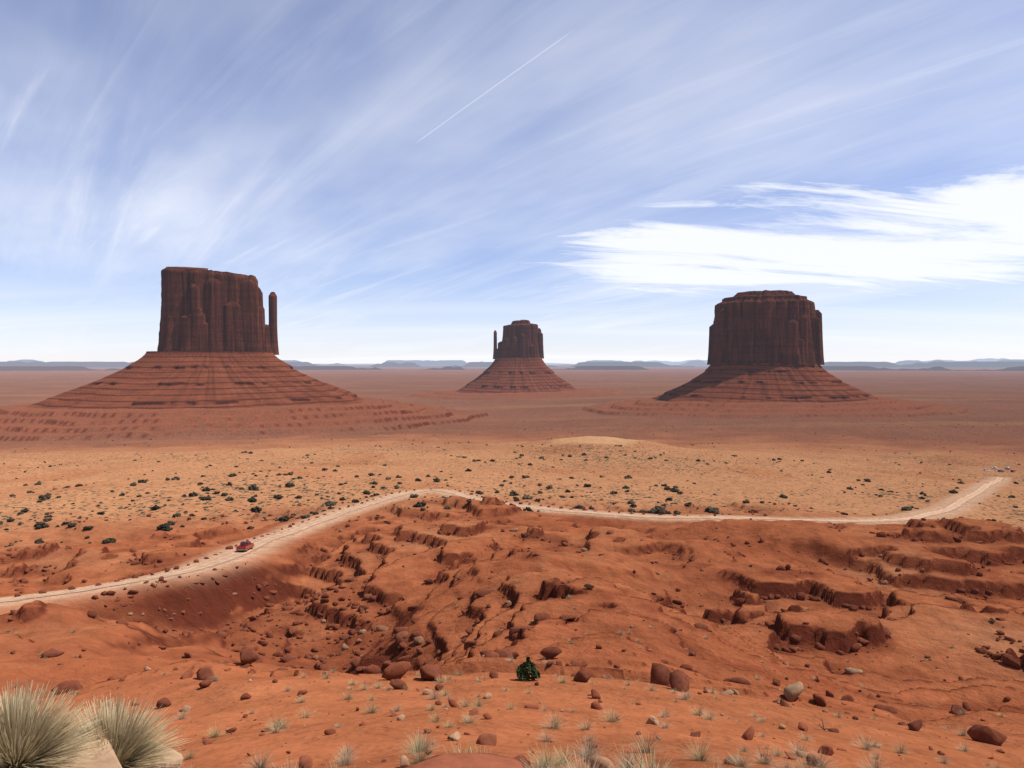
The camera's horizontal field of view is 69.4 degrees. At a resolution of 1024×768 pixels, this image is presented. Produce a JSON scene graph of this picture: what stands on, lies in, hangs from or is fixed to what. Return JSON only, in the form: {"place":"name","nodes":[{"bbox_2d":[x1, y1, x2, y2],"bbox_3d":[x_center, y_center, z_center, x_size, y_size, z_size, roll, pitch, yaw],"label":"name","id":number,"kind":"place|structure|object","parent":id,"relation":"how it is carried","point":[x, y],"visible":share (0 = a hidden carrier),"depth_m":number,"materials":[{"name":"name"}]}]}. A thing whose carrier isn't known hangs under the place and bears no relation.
{"place":"outdoors","nodes":[
{"label":"outdoors","id":0,"kind":"place"},
{"bbox_2d":[0,477,1002,601],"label":"dirt road","id":1,"kind":"structure","parent":0,"point":[948,508],"depth_m":207.72,"materials":[{"name":"beige soil"}]},
{"bbox_2d":[236,541,253,551],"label":"red pickup truck","id":2,"kind":"object","parent":1,"relation":"on","point":[244,545],"visible":1,"depth_m":157.33,"materials":[{"name":"paint"}]},
{"bbox_2d":[0,366,1023,767],"bbox_3d":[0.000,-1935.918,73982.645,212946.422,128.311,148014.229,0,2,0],"label":"desert ground","id":3,"kind":"structure","parent":0,"point":[404,412],"depth_m":138.09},
{"bbox_2d":[26,267,365,409],"bbox_3d":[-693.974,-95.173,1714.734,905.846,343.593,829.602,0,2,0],"label":"butte","id":4,"kind":"object","parent":3,"relation":"on","point":[217,348],"visible":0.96,"depth_m":1639.27,"materials":[{"name":"stone"}]},
{"bbox_2d":[42,726,522,767],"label":"boulders","id":5,"kind":"object","parent":3,"relation":"on","point":[107,757],"visible":0.42,"depth_m":4.25,"materials":[{"name":"beige stone"}]},
{"bbox_2d":[0,678,191,767],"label":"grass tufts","id":6,"kind":"object","parent":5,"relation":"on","point":[29,736],"visible":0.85,"depth_m":2.49,"materials":[{"name":"beige plant"}]},
{"bbox_2d":[14,488,715,596],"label":"roadside stones","id":7,"kind":"object","parent":3,"relation":"on","point":[151,573],"visible":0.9,"depth_m":159.89,"materials":[{"name":"brown stone"}]},
{"bbox_2d":[6,575,1004,767],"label":"grass tufts","id":8,"kind":"object","parent":3,"relation":"on","point":[421,748],"depth_m":14.63,"materials":[{"name":"beige plant"}]},
{"bbox_2d":[0,445,1022,547],"bbox_3d":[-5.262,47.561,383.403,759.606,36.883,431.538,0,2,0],"label":"desert shrubs","id":9,"kind":"object","parent":3,"relation":"on","point":[656,509],"visible":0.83,"depth_m":255.71,"materials":[{"name":"green plant"}]},
{"bbox_2d":[3,402,1019,472],"bbox_3d":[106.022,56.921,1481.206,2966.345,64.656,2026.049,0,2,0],"label":"plain shrubs","id":10,"kind":"object","parent":3,"relation":"on","point":[550,445],"visible":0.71,"depth_m":836.77,"materials":[{"name":"green plant"}]},
{"bbox_2d":[0,496,1023,752],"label":"rocks","id":11,"kind":"object","parent":3,"relation":"on","point":[662,674],"visible":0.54,"depth_m":77.64,"materials":[{"name":"brown stone"}]},
{"bbox_2d":[0,366,1023,370],"bbox_3d":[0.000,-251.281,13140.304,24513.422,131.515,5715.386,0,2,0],"label":"distant mesas","id":12,"kind":"structure","parent":3,"relation":"on","point":[81,368],"depth_m":14448.68,"materials":[{"name":"stone"}]},
{"bbox_2d":[457,320,576,392],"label":"butte","id":13,"kind":"object","parent":3,"relation":"on","point":[518,364],"visible":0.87,"depth_m":2932.13,"materials":[{"name":"stone"}]},
{"bbox_2d":[516,656,540,681],"bbox_3d":[0.702,12.386,32.221,1.101,1.084,1.068,0,2,0],"label":"bush","id":14,"kind":"object","parent":3,"relation":"on","point":[525,670],"visible":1,"depth_m":31.98,"materials":[{"name":"green plant"}]},
{"bbox_2d":[72,615,1021,767],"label":"rocks","id":15,"kind":"object","parent":3,"relation":"on","point":[491,738],"visible":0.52,"depth_m":17.02,"materials":[{"name":"brown stone"}]},
{"bbox_2d":[652,290,878,402],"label":"butte","id":16,"kind":"object","parent":3,"relation":"on","point":[765,346],"visible":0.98,"depth_m":1784.75,"materials":[{"name":"stone"}]},
{"bbox_2d":[812,713,830,730],"bbox_3d":[9.778,10.718,23.310,0.600,0.481,1.116,0,2,0],"label":"dead branch","id":17,"kind":"object","parent":3,"relation":"on","point":[823,724],"visible":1,"depth_m":23.38,"materials":[{"name":"brown wood"}]},
{"bbox_2d":[0,361,1023,367],"bbox_3d":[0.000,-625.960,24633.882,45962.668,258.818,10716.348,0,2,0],"label":"distant mesas","id":18,"kind":"structure","parent":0,"point":[987,364],"depth_m":26567.54,"materials":[{"name":"stone"}]},
{"bbox_2d":[0,0,1023,363],"label":"sky","id":19,"kind":"structure","parent":0,"point":[421,180],"materials":[{"name":"blue"}]},
{"bbox_2d":[7,359,1023,365],"bbox_3d":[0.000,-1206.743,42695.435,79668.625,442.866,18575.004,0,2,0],"label":"distant mesas","id":20,"kind":"structure","parent":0,"point":[463,363],"depth_m":50879.06,"materials":[{"name":"stone"}]},
{"bbox_2d":[320,358,1010,364],"bbox_3d":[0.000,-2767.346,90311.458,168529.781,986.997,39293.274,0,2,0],"label":"distant mesas","id":21,"kind":"structure","parent":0,"point":[686,361],"depth_m":107045.98,"materials":[{"name":"stone"}]}
]}

